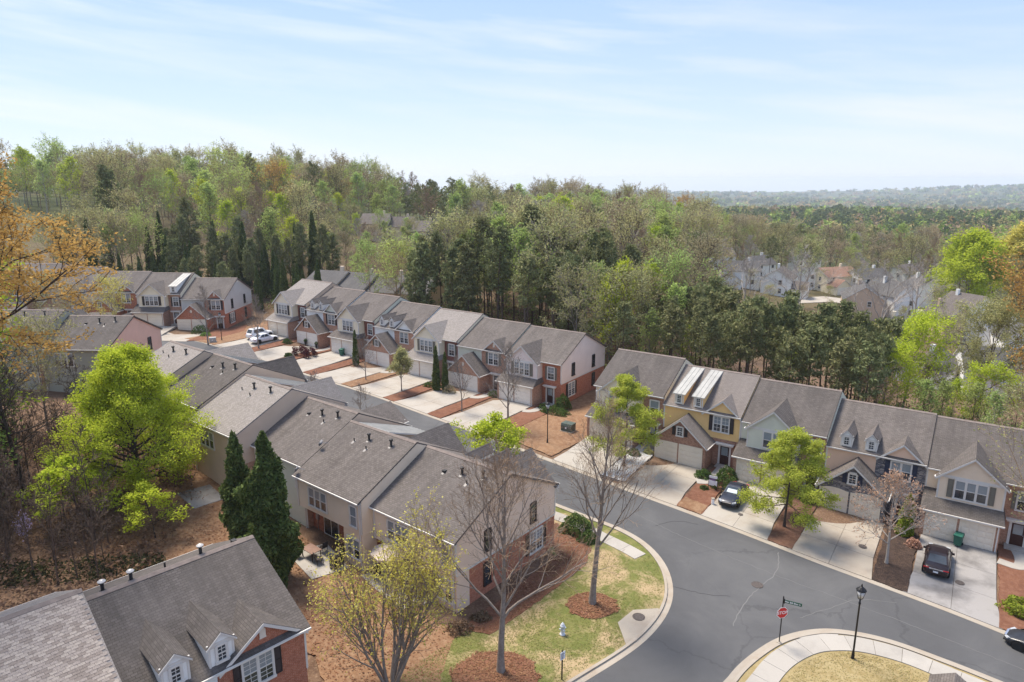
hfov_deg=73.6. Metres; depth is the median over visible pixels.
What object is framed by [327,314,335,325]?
window
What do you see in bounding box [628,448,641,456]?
bush
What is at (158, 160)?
budding tree
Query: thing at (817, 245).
budding tree
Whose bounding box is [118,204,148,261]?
green tree
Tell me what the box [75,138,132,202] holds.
budding tree
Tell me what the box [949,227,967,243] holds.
budding tree
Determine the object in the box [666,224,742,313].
budding tree
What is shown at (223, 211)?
green tree
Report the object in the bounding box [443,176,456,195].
pine tree
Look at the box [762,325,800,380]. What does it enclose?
pine tree
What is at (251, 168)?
green tree
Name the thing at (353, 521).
window
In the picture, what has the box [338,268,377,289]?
house
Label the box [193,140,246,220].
green tree
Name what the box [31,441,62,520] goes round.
sapling
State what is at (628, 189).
budding tree
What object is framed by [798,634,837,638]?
kerb ramp
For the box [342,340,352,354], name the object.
garage door
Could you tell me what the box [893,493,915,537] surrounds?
conifer shrub
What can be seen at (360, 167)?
green tree
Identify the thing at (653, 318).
green tree
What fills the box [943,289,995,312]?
house
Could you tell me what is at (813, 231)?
budding tree
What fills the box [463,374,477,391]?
garage door
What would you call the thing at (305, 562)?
patio
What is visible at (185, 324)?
garage door
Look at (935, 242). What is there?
bare tree
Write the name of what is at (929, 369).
budding tree
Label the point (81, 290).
window
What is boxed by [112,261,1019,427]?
undergrowth
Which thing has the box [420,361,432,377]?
garage door
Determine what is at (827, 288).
budding tree
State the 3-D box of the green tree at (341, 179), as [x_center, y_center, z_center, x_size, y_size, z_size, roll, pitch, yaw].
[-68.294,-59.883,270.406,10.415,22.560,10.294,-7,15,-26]
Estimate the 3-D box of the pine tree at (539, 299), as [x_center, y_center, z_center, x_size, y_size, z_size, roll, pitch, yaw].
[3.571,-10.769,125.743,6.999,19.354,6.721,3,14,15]
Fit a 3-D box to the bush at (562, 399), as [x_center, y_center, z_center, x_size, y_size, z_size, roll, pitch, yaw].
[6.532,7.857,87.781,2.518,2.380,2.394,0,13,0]
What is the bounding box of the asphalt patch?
[542,462,571,479]
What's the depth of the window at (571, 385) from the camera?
90.81 m
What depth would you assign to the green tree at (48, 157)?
256.99 m
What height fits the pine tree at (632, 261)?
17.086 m
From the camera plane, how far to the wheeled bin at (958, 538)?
58.05 m
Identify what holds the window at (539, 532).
in the townhouse at (427, 467)
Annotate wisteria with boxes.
[12,509,31,541]
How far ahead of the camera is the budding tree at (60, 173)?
238.30 m
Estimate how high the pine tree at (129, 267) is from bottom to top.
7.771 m
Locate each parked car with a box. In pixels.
[246,327,273,337]
[249,332,278,343]
[718,481,749,507]
[921,542,954,577]
[1003,627,1023,652]
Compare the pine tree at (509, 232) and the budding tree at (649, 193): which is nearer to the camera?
the pine tree at (509, 232)
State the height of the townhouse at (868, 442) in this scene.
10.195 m
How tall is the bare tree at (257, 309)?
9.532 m
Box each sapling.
[0,378,40,447]
[0,392,32,471]
[0,445,18,539]
[0,448,37,555]
[0,450,43,576]
[0,459,16,540]
[0,484,18,509]
[0,494,26,558]
[7,386,49,477]
[11,433,42,498]
[11,451,93,519]
[20,389,42,450]
[21,472,69,584]
[23,420,43,472]
[26,475,63,541]
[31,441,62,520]
[32,451,128,529]
[37,494,56,562]
[38,401,52,448]
[40,354,86,421]
[41,406,58,446]
[47,399,79,454]
[53,404,66,446]
[54,498,83,577]
[56,424,116,544]
[59,488,111,577]
[63,470,86,538]
[64,473,97,557]
[76,485,95,534]
[79,495,122,558]
[81,462,116,542]
[117,479,193,537]
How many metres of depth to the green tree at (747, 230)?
267.98 m
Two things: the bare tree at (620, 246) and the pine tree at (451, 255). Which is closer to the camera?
the pine tree at (451, 255)
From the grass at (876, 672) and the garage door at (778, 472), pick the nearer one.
the grass at (876, 672)
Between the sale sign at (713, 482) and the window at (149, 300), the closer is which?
the sale sign at (713, 482)
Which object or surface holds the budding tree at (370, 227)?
on the ground at (314, 535)
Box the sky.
[0,0,1023,192]
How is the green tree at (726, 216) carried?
on the ground at (314, 535)
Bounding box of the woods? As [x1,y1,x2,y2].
[0,156,1023,262]
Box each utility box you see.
[209,337,216,342]
[560,420,575,432]
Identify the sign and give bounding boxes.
[560,650,564,679]
[708,475,717,487]
[777,596,801,643]
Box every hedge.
[292,345,317,358]
[539,405,571,416]
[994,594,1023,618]
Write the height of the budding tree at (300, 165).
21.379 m
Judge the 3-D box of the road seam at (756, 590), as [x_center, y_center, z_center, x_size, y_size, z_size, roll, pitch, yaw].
[18.789,18.571,51.711,0.729,0.111,11.565,10,16,35]
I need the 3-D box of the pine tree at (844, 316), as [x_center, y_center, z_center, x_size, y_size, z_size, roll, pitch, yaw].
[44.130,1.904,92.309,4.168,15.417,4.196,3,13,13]
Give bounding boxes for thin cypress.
[352,330,359,365]
[432,346,440,390]
[441,351,448,390]
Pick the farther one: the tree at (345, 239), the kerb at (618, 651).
the tree at (345, 239)
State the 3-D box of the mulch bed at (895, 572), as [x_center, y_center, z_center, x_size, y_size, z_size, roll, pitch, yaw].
[32.359,17.573,57.432,2.563,0.312,12.924,9,16,33]
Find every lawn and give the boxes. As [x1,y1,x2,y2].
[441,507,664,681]
[738,634,988,681]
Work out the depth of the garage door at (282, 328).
117.00 m
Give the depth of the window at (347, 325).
108.60 m
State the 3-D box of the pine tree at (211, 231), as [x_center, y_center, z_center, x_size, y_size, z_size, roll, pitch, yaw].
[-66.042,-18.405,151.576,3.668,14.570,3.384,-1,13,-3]
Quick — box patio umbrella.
[370,542,407,577]
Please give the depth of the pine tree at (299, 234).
154.15 m
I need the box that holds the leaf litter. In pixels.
[0,429,193,610]
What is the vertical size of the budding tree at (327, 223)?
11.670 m
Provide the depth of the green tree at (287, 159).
262.32 m
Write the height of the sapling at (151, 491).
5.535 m
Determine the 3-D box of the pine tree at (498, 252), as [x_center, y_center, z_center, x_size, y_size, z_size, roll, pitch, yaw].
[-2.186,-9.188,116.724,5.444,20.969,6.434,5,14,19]
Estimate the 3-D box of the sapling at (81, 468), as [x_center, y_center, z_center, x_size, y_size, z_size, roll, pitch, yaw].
[-32.563,11.728,53.702,3.464,11.102,5.652,5,14,19]
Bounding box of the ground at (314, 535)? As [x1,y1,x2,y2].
[0,187,1023,681]
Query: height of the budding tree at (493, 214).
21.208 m
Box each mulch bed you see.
[88,459,455,681]
[185,322,267,344]
[187,324,247,340]
[252,337,296,351]
[270,346,330,360]
[303,356,364,374]
[341,370,402,386]
[383,378,441,401]
[427,389,496,418]
[452,651,538,681]
[462,523,590,634]
[493,402,560,437]
[515,389,595,456]
[567,592,615,618]
[677,467,731,513]
[678,497,706,513]
[767,495,817,548]
[872,518,918,591]
[997,544,1023,630]
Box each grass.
[785,652,928,681]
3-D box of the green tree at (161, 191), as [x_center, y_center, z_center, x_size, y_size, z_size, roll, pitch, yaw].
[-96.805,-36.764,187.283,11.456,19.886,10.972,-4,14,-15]
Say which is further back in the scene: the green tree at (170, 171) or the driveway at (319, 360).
the green tree at (170, 171)
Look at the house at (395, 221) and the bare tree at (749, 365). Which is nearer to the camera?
the bare tree at (749, 365)
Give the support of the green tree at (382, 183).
on the ground at (314, 535)
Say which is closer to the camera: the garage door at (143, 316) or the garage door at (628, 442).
the garage door at (628, 442)
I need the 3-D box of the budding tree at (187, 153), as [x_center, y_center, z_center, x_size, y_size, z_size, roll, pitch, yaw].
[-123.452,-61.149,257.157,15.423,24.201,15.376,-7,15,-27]
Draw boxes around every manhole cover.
[632,613,644,620]
[751,581,762,587]
[955,580,964,584]
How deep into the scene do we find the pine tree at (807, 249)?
239.89 m
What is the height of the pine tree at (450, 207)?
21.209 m
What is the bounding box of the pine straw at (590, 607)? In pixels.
[565,591,619,618]
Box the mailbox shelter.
[928,673,965,681]
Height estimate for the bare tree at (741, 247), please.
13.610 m
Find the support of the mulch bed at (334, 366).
on the ground at (314, 535)
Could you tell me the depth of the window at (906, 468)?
62.21 m
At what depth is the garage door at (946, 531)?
59.34 m
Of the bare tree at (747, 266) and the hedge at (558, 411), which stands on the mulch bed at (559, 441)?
the hedge at (558, 411)
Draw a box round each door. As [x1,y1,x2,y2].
[87,312,99,314]
[134,314,147,321]
[147,314,162,325]
[170,311,180,322]
[177,319,191,329]
[191,319,205,330]
[215,316,224,327]
[268,321,277,334]
[277,322,287,336]
[296,330,306,343]
[307,332,317,346]
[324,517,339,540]
[331,338,341,352]
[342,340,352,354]
[365,349,376,364]
[377,352,389,367]
[408,359,418,375]
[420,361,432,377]
[448,371,461,387]
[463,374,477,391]
[490,372,498,389]
[499,382,513,400]
[514,386,530,404]
[542,384,556,403]
[589,418,606,438]
[609,424,630,444]
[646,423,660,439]
[654,439,677,462]
[678,444,702,468]
[715,441,733,465]
[723,281,739,288]
[736,458,760,483]
[761,464,787,488]
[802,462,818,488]
[818,486,848,512]
[837,287,848,294]
[848,493,880,521]
[892,492,916,514]
[923,511,957,540]
[958,519,995,550]
[978,390,1001,399]
[1006,517,1023,546]
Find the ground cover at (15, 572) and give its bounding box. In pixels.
[0,551,166,588]
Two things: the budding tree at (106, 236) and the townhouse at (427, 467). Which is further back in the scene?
the budding tree at (106, 236)
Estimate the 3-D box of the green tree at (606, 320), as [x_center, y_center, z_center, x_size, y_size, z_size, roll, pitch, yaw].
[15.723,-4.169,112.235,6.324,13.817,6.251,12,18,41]
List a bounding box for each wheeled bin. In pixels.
[338,348,344,354]
[953,531,964,546]
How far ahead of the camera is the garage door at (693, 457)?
71.40 m
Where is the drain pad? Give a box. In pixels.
[618,608,658,643]
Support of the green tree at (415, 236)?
on the ground at (314, 535)
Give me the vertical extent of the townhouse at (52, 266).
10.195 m
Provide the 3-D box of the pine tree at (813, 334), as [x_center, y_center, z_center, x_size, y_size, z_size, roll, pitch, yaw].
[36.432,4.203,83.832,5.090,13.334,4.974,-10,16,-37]
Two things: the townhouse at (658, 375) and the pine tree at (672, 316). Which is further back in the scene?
the pine tree at (672, 316)
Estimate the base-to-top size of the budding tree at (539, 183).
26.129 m
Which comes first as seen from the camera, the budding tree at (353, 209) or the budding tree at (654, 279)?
the budding tree at (654, 279)
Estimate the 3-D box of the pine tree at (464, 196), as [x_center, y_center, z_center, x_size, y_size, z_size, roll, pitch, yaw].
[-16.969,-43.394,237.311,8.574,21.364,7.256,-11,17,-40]
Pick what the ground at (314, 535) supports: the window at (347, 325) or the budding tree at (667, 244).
the budding tree at (667, 244)
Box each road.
[161,333,1023,681]
[784,296,921,311]
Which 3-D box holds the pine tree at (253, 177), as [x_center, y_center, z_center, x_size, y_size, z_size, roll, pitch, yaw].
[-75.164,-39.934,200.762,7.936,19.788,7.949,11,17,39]
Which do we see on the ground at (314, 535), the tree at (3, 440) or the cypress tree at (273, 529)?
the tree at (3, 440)
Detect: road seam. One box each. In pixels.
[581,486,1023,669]
[673,586,729,596]
[733,552,778,625]
[800,599,895,617]
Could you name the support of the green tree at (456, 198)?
on the ground at (314, 535)
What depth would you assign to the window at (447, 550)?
48.25 m
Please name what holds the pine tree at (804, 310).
on the ground at (314, 535)
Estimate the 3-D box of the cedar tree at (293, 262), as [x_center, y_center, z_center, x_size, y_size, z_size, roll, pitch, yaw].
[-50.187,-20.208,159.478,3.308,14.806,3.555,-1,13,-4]
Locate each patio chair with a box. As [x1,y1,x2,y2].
[313,553,323,562]
[318,541,327,553]
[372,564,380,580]
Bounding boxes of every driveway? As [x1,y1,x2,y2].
[159,326,175,334]
[161,333,200,341]
[216,334,288,347]
[255,346,319,360]
[297,351,351,371]
[313,366,389,383]
[352,374,431,397]
[394,390,479,413]
[441,400,531,430]
[554,436,632,476]
[619,463,700,505]
[699,480,785,539]
[788,520,884,579]
[903,534,1000,628]
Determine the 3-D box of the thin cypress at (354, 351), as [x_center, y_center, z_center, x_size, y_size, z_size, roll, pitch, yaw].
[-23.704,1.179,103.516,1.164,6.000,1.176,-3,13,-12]
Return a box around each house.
[306,266,350,284]
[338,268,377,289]
[359,210,391,242]
[365,270,406,295]
[388,214,415,243]
[395,272,450,306]
[406,218,435,242]
[709,247,735,268]
[718,258,761,290]
[742,252,776,277]
[760,263,809,298]
[787,251,820,269]
[791,261,815,289]
[814,263,852,295]
[840,279,886,320]
[843,256,868,268]
[847,265,893,286]
[871,276,921,317]
[875,311,913,345]
[887,261,924,281]
[893,344,958,389]
[904,272,948,307]
[920,298,972,342]
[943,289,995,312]
[953,344,1023,399]
[962,309,1007,345]
[989,318,1022,348]
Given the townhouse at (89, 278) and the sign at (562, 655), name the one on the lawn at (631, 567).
the sign at (562, 655)
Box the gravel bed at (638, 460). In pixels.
[602,444,653,481]
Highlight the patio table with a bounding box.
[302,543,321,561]
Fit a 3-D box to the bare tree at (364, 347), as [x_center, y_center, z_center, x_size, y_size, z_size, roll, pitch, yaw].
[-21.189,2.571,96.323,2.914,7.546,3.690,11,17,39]
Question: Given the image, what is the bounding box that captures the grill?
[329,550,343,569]
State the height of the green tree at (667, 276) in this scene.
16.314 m
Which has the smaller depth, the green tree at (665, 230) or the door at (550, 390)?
the door at (550, 390)
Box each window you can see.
[53,353,74,366]
[78,289,86,298]
[121,293,131,302]
[144,296,158,305]
[147,336,152,349]
[168,663,184,681]
[172,297,179,306]
[199,427,214,450]
[210,300,220,309]
[214,641,229,665]
[230,312,235,323]
[240,648,276,681]
[278,303,287,315]
[300,307,304,317]
[307,485,327,514]
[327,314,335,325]
[342,319,353,331]
[346,534,360,562]
[348,504,357,529]
[367,323,372,335]
[374,339,378,346]
[386,518,409,549]
[399,331,408,344]
[420,339,432,352]
[437,575,452,605]
[440,543,450,570]
[448,343,454,356]
[483,560,491,586]
[484,527,492,552]
[488,352,498,365]
[513,361,529,376]
[530,500,536,524]
[530,525,543,554]
[546,366,554,380]
[568,380,574,397]
[571,362,574,375]
[591,372,594,385]
[592,354,594,366]
[608,392,628,410]
[649,399,659,415]
[675,394,681,403]
[675,426,683,437]
[694,397,701,407]
[712,415,729,434]
[761,431,778,449]
[842,435,850,446]
[846,472,857,485]
[866,439,875,451]
[889,460,912,482]
[952,479,989,505]
[1014,490,1023,512]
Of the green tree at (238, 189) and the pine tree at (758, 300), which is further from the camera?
the green tree at (238, 189)
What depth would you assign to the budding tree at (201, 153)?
278.04 m
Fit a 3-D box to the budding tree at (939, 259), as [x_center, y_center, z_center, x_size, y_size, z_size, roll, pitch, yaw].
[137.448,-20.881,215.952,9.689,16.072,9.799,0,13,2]
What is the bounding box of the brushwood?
[0,425,195,610]
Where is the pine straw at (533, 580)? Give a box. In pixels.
[470,524,590,632]
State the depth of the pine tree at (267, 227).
157.95 m
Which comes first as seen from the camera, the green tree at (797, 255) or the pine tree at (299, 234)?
the pine tree at (299, 234)
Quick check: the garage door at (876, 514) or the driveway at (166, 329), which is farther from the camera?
the driveway at (166, 329)
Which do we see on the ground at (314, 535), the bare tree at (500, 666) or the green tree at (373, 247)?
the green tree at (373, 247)
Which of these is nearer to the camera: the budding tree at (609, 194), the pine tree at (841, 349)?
the pine tree at (841, 349)
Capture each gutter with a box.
[167,332,1005,633]
[555,503,672,681]
[723,628,1002,681]
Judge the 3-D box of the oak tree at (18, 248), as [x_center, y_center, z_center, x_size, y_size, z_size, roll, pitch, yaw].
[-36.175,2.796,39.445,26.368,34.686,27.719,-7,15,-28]
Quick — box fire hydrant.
[559,622,565,635]
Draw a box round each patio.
[177,484,222,508]
[295,544,348,579]
[361,567,437,606]
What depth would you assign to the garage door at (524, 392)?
89.58 m
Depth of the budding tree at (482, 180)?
264.37 m
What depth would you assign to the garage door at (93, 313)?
123.00 m
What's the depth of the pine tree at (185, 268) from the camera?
139.07 m
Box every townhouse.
[0,263,68,308]
[0,306,87,391]
[0,588,121,681]
[39,313,162,395]
[40,266,114,309]
[83,535,311,681]
[85,271,151,314]
[130,272,199,326]
[136,340,258,442]
[162,353,307,448]
[174,277,252,330]
[188,373,348,484]
[250,396,411,527]
[264,279,343,338]
[292,420,466,570]
[294,286,374,347]
[327,292,410,356]
[365,301,442,367]
[368,443,559,612]
[407,308,489,378]
[448,317,531,392]
[496,325,606,406]
[585,348,693,448]
[654,364,761,468]
[731,378,846,490]
[815,398,936,522]
[918,415,1023,552]
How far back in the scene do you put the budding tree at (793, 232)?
294.83 m
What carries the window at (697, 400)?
in the townhouse at (705, 408)
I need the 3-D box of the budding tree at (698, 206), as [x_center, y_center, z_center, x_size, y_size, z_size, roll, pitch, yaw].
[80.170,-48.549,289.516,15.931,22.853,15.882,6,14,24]
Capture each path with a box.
[309,347,329,351]
[469,391,492,398]
[522,405,545,411]
[696,467,721,483]
[996,550,1023,569]
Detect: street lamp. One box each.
[545,401,549,442]
[850,584,866,659]
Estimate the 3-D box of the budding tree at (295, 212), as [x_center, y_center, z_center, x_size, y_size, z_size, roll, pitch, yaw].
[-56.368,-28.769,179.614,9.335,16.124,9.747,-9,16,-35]
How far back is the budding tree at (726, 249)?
237.76 m
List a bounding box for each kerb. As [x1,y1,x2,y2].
[555,505,667,681]
[732,631,996,681]
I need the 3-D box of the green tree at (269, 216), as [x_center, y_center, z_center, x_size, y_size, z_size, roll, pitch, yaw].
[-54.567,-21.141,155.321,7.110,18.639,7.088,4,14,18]
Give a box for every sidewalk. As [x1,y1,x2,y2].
[554,511,644,558]
[745,635,984,681]
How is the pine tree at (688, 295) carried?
on the ground at (314, 535)
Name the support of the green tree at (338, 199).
on the ground at (314, 535)
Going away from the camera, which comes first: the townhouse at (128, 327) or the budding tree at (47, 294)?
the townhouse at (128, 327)
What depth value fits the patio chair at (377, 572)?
51.94 m
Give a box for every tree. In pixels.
[0,138,19,206]
[0,151,125,380]
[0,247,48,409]
[0,254,24,303]
[0,300,82,432]
[0,343,46,478]
[0,344,88,506]
[0,368,31,438]
[0,371,28,429]
[0,381,43,511]
[0,432,27,499]
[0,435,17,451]
[2,165,31,208]
[8,144,33,207]
[11,152,31,202]
[13,150,33,204]
[19,267,70,309]
[20,161,55,210]
[21,213,76,262]
[22,152,38,206]
[27,131,89,211]
[30,160,60,208]
[31,158,56,213]
[34,339,219,495]
[43,149,57,204]
[45,278,93,314]
[46,187,115,244]
[47,201,107,263]
[49,151,71,201]
[50,157,78,204]
[52,214,77,264]
[53,162,77,208]
[55,148,93,204]
[56,144,86,200]
[56,153,83,211]
[56,365,90,467]
[58,199,123,266]
[68,155,98,207]
[70,170,88,198]
[71,154,116,213]
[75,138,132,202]
[76,203,140,267]
[82,148,141,211]
[83,142,108,161]
[83,216,98,266]
[83,269,132,314]
[88,164,130,242]
[91,204,145,270]
[98,182,162,266]
[99,208,127,269]
[99,219,113,268]
[100,142,157,206]
[104,208,167,270]
[106,163,135,212]
[117,140,153,201]
[117,253,123,270]
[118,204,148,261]
[123,165,159,232]
[124,154,154,211]
[125,264,133,270]
[127,162,169,223]
[129,171,142,209]
[135,169,178,226]
[143,226,158,270]
[146,151,164,209]
[146,153,182,215]
[147,148,185,219]
[148,146,170,155]
[149,167,168,213]
[150,251,157,271]
[154,210,162,267]
[158,180,179,222]
[159,168,185,235]
[160,166,201,223]
[160,227,171,254]
[161,231,163,271]
[162,234,173,271]
[163,238,180,269]
[164,160,188,208]
[164,188,194,223]
[165,262,173,271]
[167,144,202,199]
[168,214,188,254]
[169,148,186,177]
[169,224,183,263]
[170,238,182,271]
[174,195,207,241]
[176,156,200,206]
[178,257,189,272]
[179,143,208,166]
[179,168,206,220]
[181,156,197,198]
[181,228,204,267]
[183,242,191,271]
[186,168,220,215]
[187,284,222,344]
[188,241,195,266]
[188,244,206,275]
[188,257,195,272]
[190,176,220,240]
[192,173,224,217]
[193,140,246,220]
[194,181,222,234]
[196,162,216,190]
[202,225,219,258]
[203,241,219,276]
[206,246,220,276]
[207,158,240,192]
[208,136,261,215]
[208,162,259,222]
[208,183,265,237]
[210,220,220,274]
[213,232,237,275]
[213,262,217,276]
[215,166,246,224]
[215,198,234,243]
[215,261,231,277]
[218,430,251,539]
[224,147,248,168]
[225,186,252,227]
[227,246,240,275]
[229,215,246,252]
[229,430,305,589]
[230,209,255,237]
[234,236,243,266]
[237,153,263,192]
[237,231,250,286]
[238,221,251,282]
[239,152,259,210]
[240,171,265,227]
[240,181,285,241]
[240,238,259,296]
[240,250,254,293]
[241,294,271,347]
[243,241,259,280]
[247,154,299,224]
[249,177,263,218]
[252,209,277,250]
[253,227,269,261]
[253,266,263,310]
[254,153,294,200]
[255,206,287,261]
[259,203,280,223]
[259,249,270,297]
[260,153,280,188]
[260,164,290,195]
[261,143,298,163]
[262,190,276,213]
[262,242,270,285]
[265,159,294,220]
[268,233,287,271]
[269,249,274,294]
[271,255,279,297]
[272,192,297,266]
[272,268,275,301]
[273,152,303,214]
[274,268,279,297]
[275,177,331,265]
[276,214,303,255]
[279,204,308,243]
[279,259,289,291]
[281,155,294,188]
[282,144,320,179]
[282,194,311,243]
[282,238,295,285]
[284,173,316,221]
[287,160,321,199]
[291,169,321,201]
[291,222,303,276]
[291,222,310,268]
[291,267,294,286]
[293,263,300,283]
[297,155,334,223]
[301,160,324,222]
[303,484,468,681]
[306,210,323,277]
[307,371,318,381]
[311,171,330,212]
[312,178,335,215]
[312,223,331,269]
[313,258,321,280]
[315,162,356,221]
[315,220,339,247]
[316,199,338,230]
[317,171,335,217]
[321,232,342,270]
[324,148,367,217]
[324,211,346,249]
[325,168,347,221]
[330,192,346,227]
[332,160,348,208]
[333,229,354,269]
[336,215,355,256]
[339,201,362,238]
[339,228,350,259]
[342,153,378,213]
[345,232,393,292]
[347,171,368,213]
[347,245,371,269]
[347,251,362,271]
[350,334,376,378]
[351,218,365,241]
[351,383,371,409]
[352,212,359,244]
[353,240,369,265]
[354,222,379,241]
[355,156,399,202]
[358,170,385,212]
[360,230,371,265]
[362,162,390,188]
[362,177,384,208]
[362,183,379,209]
[364,222,386,260]
[369,193,382,212]
[370,206,392,236]
[370,235,382,270]
[370,240,390,265]
[372,174,407,214]
[373,230,433,297]
[374,248,413,296]
[375,181,404,214]
[377,179,392,210]
[377,220,388,242]
[379,427,627,673]
[380,225,406,250]
[381,238,405,271]
[382,183,404,215]
[386,345,413,390]
[393,172,413,215]
[398,214,420,238]
[399,181,411,214]
[399,225,407,238]
[399,241,408,274]
[400,196,415,214]
[401,172,424,216]
[401,248,427,302]
[402,200,485,303]
[402,240,441,304]
[403,217,410,231]
[403,231,411,239]
[405,230,424,272]
[407,192,419,216]
[407,199,417,214]
[410,185,440,220]
[411,183,422,200]
[414,235,432,293]
[421,179,439,205]
[423,186,440,212]
[427,231,449,306]
[430,206,491,269]
[431,189,448,216]
[439,246,464,309]
[442,194,465,214]
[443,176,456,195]
[444,209,466,245]
[444,238,472,302]
[445,182,457,202]
[445,190,462,238]
[446,177,468,196]
[447,355,471,411]
[449,181,475,215]
[449,410,529,455]
[450,252,478,309]
[452,243,483,312]
[453,186,473,209]
[455,197,471,214]
[456,228,491,289]
[458,239,482,311]
[460,207,484,227]
[465,169,504,211]
[465,200,485,221]
[466,217,482,312]
[467,182,491,211]
[467,198,484,220]
[468,182,488,210]
[471,228,502,316]
[472,216,494,313]
[475,212,510,318]
[477,183,518,212]
[478,238,502,317]
[478,342,524,418]
[481,209,508,301]
[482,226,516,318]
[483,192,494,212]
[483,216,492,305]
[484,232,514,318]
[485,184,498,203]
[485,196,504,214]
[485,201,508,215]
[487,193,525,213]
[495,196,530,319]
[495,211,515,313]
[498,222,558,322]
[501,224,525,320]
[503,183,519,199]
[504,203,594,327]
[506,192,577,315]
[510,255,544,322]
[511,189,547,213]
[511,191,575,318]
[512,182,528,202]
[513,203,546,321]
[522,230,548,323]
[525,180,547,198]
[526,175,552,195]
[535,227,559,326]
[536,176,574,197]
[537,217,548,321]
[538,194,568,223]
[539,252,607,339]
[541,256,563,326]
[542,192,557,205]
[544,200,608,325]
[545,223,574,323]
[547,194,571,215]
[548,181,565,199]
[550,240,574,306]
[550,250,591,326]
[551,192,581,215]
[552,174,586,209]
[552,259,585,330]
[552,386,673,604]
[556,177,585,196]
[556,212,586,256]
[556,250,575,328]
[568,190,591,211]
[570,259,611,336]
[571,236,580,311]
[572,213,625,242]
[574,227,601,330]
[574,262,669,354]
[575,184,595,212]
[575,186,608,215]
[576,182,604,210]
[576,202,585,219]
[577,245,598,332]
[580,183,600,209]
[582,204,606,221]
[583,266,638,359]
[583,373,670,465]
[584,201,593,217]
[586,188,606,213]
[589,272,623,350]
[590,287,623,353]
[592,237,616,342]
[592,256,640,351]
[594,188,658,255]
[594,200,665,266]
[598,192,611,214]
[598,227,619,266]
[598,231,619,268]
[603,190,645,236]
[606,192,624,200]
[607,300,640,348]
[608,202,638,252]
[611,180,642,202]
[613,255,664,350]
[615,226,643,260]
[618,181,646,200]
[619,255,665,350]
[620,246,642,299]
[621,243,643,327]
[623,194,639,225]
[623,216,652,258]
[631,209,647,238]
[631,307,666,352]
[632,240,728,354]
[632,300,661,350]
[636,243,709,351]
[637,189,686,243]
[637,223,662,261]
[637,258,678,351]
[638,186,669,257]
[639,260,661,352]
[640,183,670,215]
[640,232,686,291]
[640,242,652,269]
[641,183,673,216]
[646,212,681,250]
[646,289,665,353]
[647,208,669,234]
[652,224,681,255]
[656,302,689,355]
[657,282,687,350]
[657,295,684,355]
[661,260,677,306]
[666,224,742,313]
[668,222,688,250]
[670,211,685,245]
[671,189,696,211]
[671,203,721,281]
[672,205,684,243]
[673,324,699,362]
[675,201,685,210]
[676,284,694,356]
[678,231,736,285]
[679,202,738,288]
[682,280,719,320]
[682,294,718,365]
[683,319,699,357]
[685,192,725,239]
[685,288,711,364]
[686,228,723,269]
[686,258,712,289]
[687,199,715,216]
[689,304,716,365]
[695,314,726,367]
[704,291,726,367]
[705,274,726,366]
[708,309,735,365]
[712,320,745,370]
[713,207,734,246]
[713,249,787,302]
[713,289,743,366]
[714,241,734,261]
[716,285,735,360]
[722,213,752,250]
[724,210,751,251]
[726,301,760,371]
[732,305,768,372]
[733,211,763,256]
[733,306,767,371]
[734,242,751,260]
[735,226,757,260]
[735,235,759,255]
[736,216,773,255]
[736,225,764,254]
[736,426,842,532]
[737,294,763,372]
[741,213,765,255]
[744,267,758,289]
[748,333,772,373]
[751,294,770,373]
[755,302,780,377]
[758,228,786,260]
[761,243,842,303]
[761,307,784,377]
[762,235,781,272]
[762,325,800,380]
[763,219,800,262]
[763,283,779,301]
[765,300,798,374]
[771,333,813,383]
[773,226,799,265]
[773,289,802,381]
[777,219,803,257]
[777,295,804,380]
[779,247,791,265]
[780,352,804,383]
[781,249,793,264]
[786,233,807,253]
[787,235,830,281]
[788,311,818,383]
[792,224,806,243]
[792,321,832,384]
[793,243,803,264]
[793,307,822,382]
[796,284,811,302]
[799,240,815,262]
[803,226,819,250]
[804,231,820,255]
[810,246,821,266]
[811,302,844,386]
[812,223,849,265]
[813,315,845,387]
[815,318,847,387]
[817,225,847,266]
[821,238,854,266]
[823,285,833,297]
[824,340,857,389]
[825,303,838,376]
[826,334,865,389]
[834,299,857,380]
[835,325,866,398]
[837,243,862,265]
[840,220,877,255]
[840,309,878,398]
[842,257,872,284]
[843,259,927,318]
[845,231,869,264]
[846,232,863,255]
[846,236,868,259]
[847,327,888,400]
[847,464,946,563]
[848,229,877,257]
[849,252,869,268]
[849,340,890,401]
[852,332,929,404]
[852,365,903,403]
[860,241,891,268]
[862,321,883,399]
[863,300,965,407]
[866,226,882,266]
[866,231,896,263]
[869,332,904,403]
[871,239,888,267]
[873,317,891,402]
[876,247,905,274]
[877,316,911,385]
[883,254,956,315]
[888,231,929,278]
[889,232,906,260]
[890,360,918,399]
[891,221,918,258]
[896,236,929,263]
[898,305,914,317]
[904,239,926,260]
[908,224,942,257]
[910,223,944,256]
[910,361,956,408]
[910,377,941,412]
[911,348,936,403]
[913,254,933,277]
[915,249,938,278]
[920,224,1017,300]
[922,278,1023,416]
[925,285,947,302]
[926,241,954,285]
[927,227,943,273]
[929,379,957,417]
[933,249,958,281]
[935,376,966,415]
[940,314,960,342]
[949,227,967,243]
[953,355,1023,422]
[959,380,988,421]
[970,348,1023,521]
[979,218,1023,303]
[979,246,1023,386]
[980,389,1009,424]
[985,379,1023,428]
[998,253,1023,293]
[1005,272,1023,311]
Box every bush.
[191,325,209,333]
[282,338,291,344]
[422,382,440,387]
[442,383,455,393]
[443,618,474,637]
[469,609,492,622]
[487,390,496,397]
[553,393,571,409]
[558,511,592,537]
[576,529,595,545]
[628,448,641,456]
[642,447,653,454]
[693,468,711,480]
[700,485,709,490]
[709,472,736,492]
[718,465,737,479]
[904,537,922,549]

